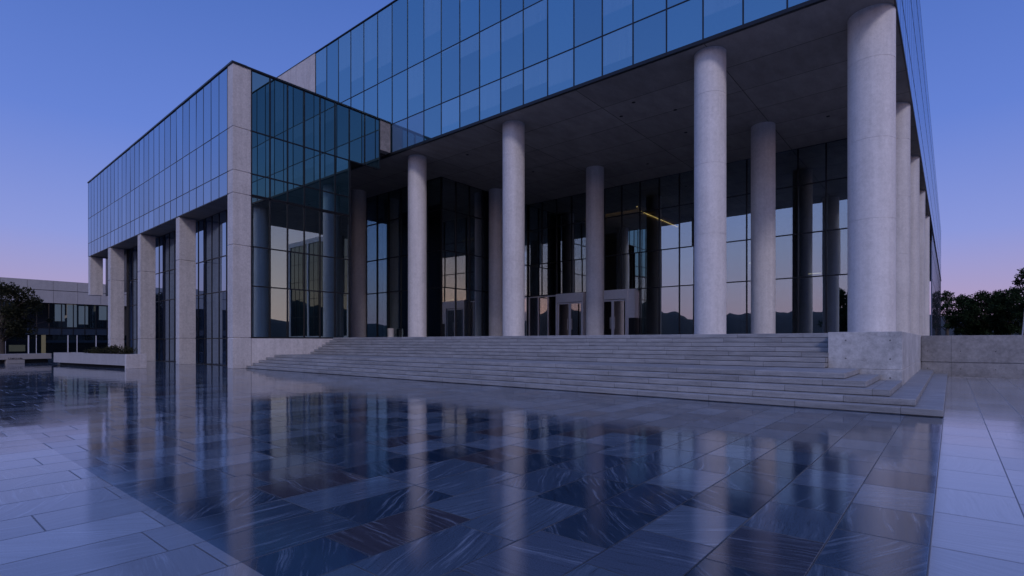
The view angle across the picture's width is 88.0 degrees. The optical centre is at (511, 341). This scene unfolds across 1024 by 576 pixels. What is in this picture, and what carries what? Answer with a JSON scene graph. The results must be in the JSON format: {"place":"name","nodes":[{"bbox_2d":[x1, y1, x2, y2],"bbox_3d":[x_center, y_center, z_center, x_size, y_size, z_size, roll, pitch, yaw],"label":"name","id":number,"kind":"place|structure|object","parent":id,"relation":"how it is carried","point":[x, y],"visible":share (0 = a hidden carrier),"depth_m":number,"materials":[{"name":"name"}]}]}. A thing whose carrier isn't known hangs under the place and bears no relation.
{"place":"outdoors","nodes":[
{"label":"outdoors","id":0,"kind":"place"},
{"bbox_2d":[0,277,125,353],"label":"building","id":1,"kind":"structure","parent":0,"point":[78,314],"depth_m":69.86,"materials":[{"name":"concrete"}]},
{"bbox_2d":[0,301,107,334],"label":"window","id":2,"kind":"structure","parent":1,"relation":"in","point":[72,319],"depth_m":70.34,"materials":[{"name":"glass"}]},
{"bbox_2d":[387,328,393,336],"bbox_3d":[-10.568,-0.725,46.169,0.600,0.905,0.600,0,0,40],"label":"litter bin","id":3,"kind":"object","parent":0,"point":[390,332],"visible":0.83,"depth_m":45.93,"materials":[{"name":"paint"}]},
{"bbox_2d":[0,353,1023,575],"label":"plaza","id":4,"kind":"structure","parent":0,"point":[160,468],"depth_m":5.73,"materials":[{"name":"stone"}]},
{"bbox_2d":[0,353,51,363],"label":"concrete bench","id":5,"kind":"object","parent":4,"relation":"on","point":[24,358],"visible":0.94,"depth_m":37.11,"materials":[{"name":"concrete"}]},
{"bbox_2d":[0,282,53,353],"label":"broadleaf tree","id":6,"kind":"object","parent":4,"relation":"on","point":[12,328],"visible":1,"depth_m":51.32,"materials":[{"name":"green plant"}]},
{"bbox_2d":[54,352,146,368],"bbox_3d":[-25.401,1.097,32.441,9.900,0.805,1.028,0,0,31],"label":"planter","id":7,"kind":"object","parent":4,"relation":"on","point":[129,361],"visible":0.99,"depth_m":31.01,"materials":[{"name":"concrete"}]},
{"bbox_2d":[83,347,99,353],"bbox_3d":[-25.701,0.601,32.639,1.499,0.648,1.074,0,0,40],"label":"shrub","id":8,"kind":"object","parent":7,"relation":"in","point":[88,350],"visible":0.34,"depth_m":32.47,"materials":[{"name":"green plant"}]},
{"bbox_2d":[90,347,107,353],"bbox_3d":[-24.787,0.566,32.152,1.477,0.654,1.308,0,0,40],"label":"shrub","id":9,"kind":"object","parent":7,"relation":"in","point":[96,349],"visible":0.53,"depth_m":31.89,"materials":[{"name":"green plant"}]},
{"bbox_2d":[100,345,121,354],"bbox_3d":[-23.922,0.539,31.593,1.547,0.706,1.127,0,0,40],"label":"shrub","id":10,"kind":"object","parent":7,"relation":"in","point":[107,352],"visible":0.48,"depth_m":31.36,"materials":[{"name":"green plant"}]},
{"bbox_2d":[104,344,125,353],"bbox_3d":[-23.060,0.496,31.004,1.594,0.768,1.181,0,0,40],"label":"shrub","id":11,"kind":"object","parent":7,"relation":"in","point":[114,347],"visible":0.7,"depth_m":30.87,"materials":[{"name":"green plant"}]},
{"bbox_2d":[112,346,137,353],"bbox_3d":[-22.121,0.595,30.548,1.548,0.746,1.264,0,0,40],"label":"shrub","id":12,"kind":"object","parent":7,"relation":"in","point":[128,350],"visible":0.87,"depth_m":30.37,"materials":[{"name":"green plant"}]},
{"bbox_2d":[87,0,940,368],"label":"office building","id":13,"kind":"structure","parent":4,"relation":"on","point":[673,166],"depth_m":35.11,"materials":[{"name":"glass"}]},
{"bbox_2d":[246,333,947,416],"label":"entrance staircase","id":14,"kind":"structure","parent":4,"relation":"on","point":[788,369],"depth_m":17.54,"materials":[{"name":"stone"}]},
{"bbox_2d":[828,331,920,385],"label":"stair block","id":15,"kind":"structure","parent":14,"relation":"on","point":[894,355],"depth_m":15.06,"materials":[{"name":"concrete"}]},
{"bbox_2d":[921,335,1023,378],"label":"retaining wall","id":16,"kind":"structure","parent":4,"relation":"on","point":[985,356],"depth_m":22.12,"materials":[{"name":"concrete"}]},
{"bbox_2d":[0,0,1023,324],"label":"sky","id":17,"kind":"structure","parent":0,"point":[81,81],"materials":[{"name":"blue"}]},
{"bbox_2d":[367,315,1021,336],"bbox_3d":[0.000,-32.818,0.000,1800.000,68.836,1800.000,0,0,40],"label":"hills","id":18,"kind":"structure","parent":0,"point":[371,330],"depth_m":507.00,"materials":[{"name":"plant"}]},
{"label":"terrace","id":19,"kind":"structure","parent":0,"visible":0},
{"bbox_2d":[941,290,957,334],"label":"broadleaf tree","id":20,"kind":"object","parent":19,"relation":"on","point":[946,302],"visible":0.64,"depth_m":127.68,"materials":[{"name":"green plant"}]},
{"bbox_2d":[945,294,979,334],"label":"broadleaf tree","id":21,"kind":"object","parent":19,"relation":"on","point":[960,304],"visible":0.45,"depth_m":112.11,"materials":[{"name":"green plant"}]},
{"bbox_2d":[962,290,996,334],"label":"broadleaf tree","id":22,"kind":"object","parent":19,"relation":"on","point":[980,326],"visible":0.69,"depth_m":95.87,"materials":[{"name":"green plant"}]},
{"bbox_2d":[981,290,1003,325],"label":"broadleaf tree","id":23,"kind":"object","parent":19,"relation":"on","point":[994,293],"visible":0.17,"depth_m":90.40,"materials":[{"name":"green plant"}]},
{"bbox_2d":[986,286,1022,334],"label":"broadleaf tree","id":24,"kind":"object","parent":19,"relation":"on","point":[1001,325],"visible":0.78,"depth_m":83.60,"materials":[{"name":"green plant"}]},
{"bbox_2d":[1003,267,1023,334],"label":"broadleaf tree","id":25,"kind":"object","parent":19,"relation":"on","point":[1018,297],"visible":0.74,"depth_m":78.33,"materials":[{"name":"green plant"}]},
{"bbox_2d":[1011,295,1023,321],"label":"broadleaf tree","id":26,"kind":"object","parent":19,"relation":"on","point":[1019,314],"visible":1,"depth_m":71.28,"materials":[{"name":"green plant"}]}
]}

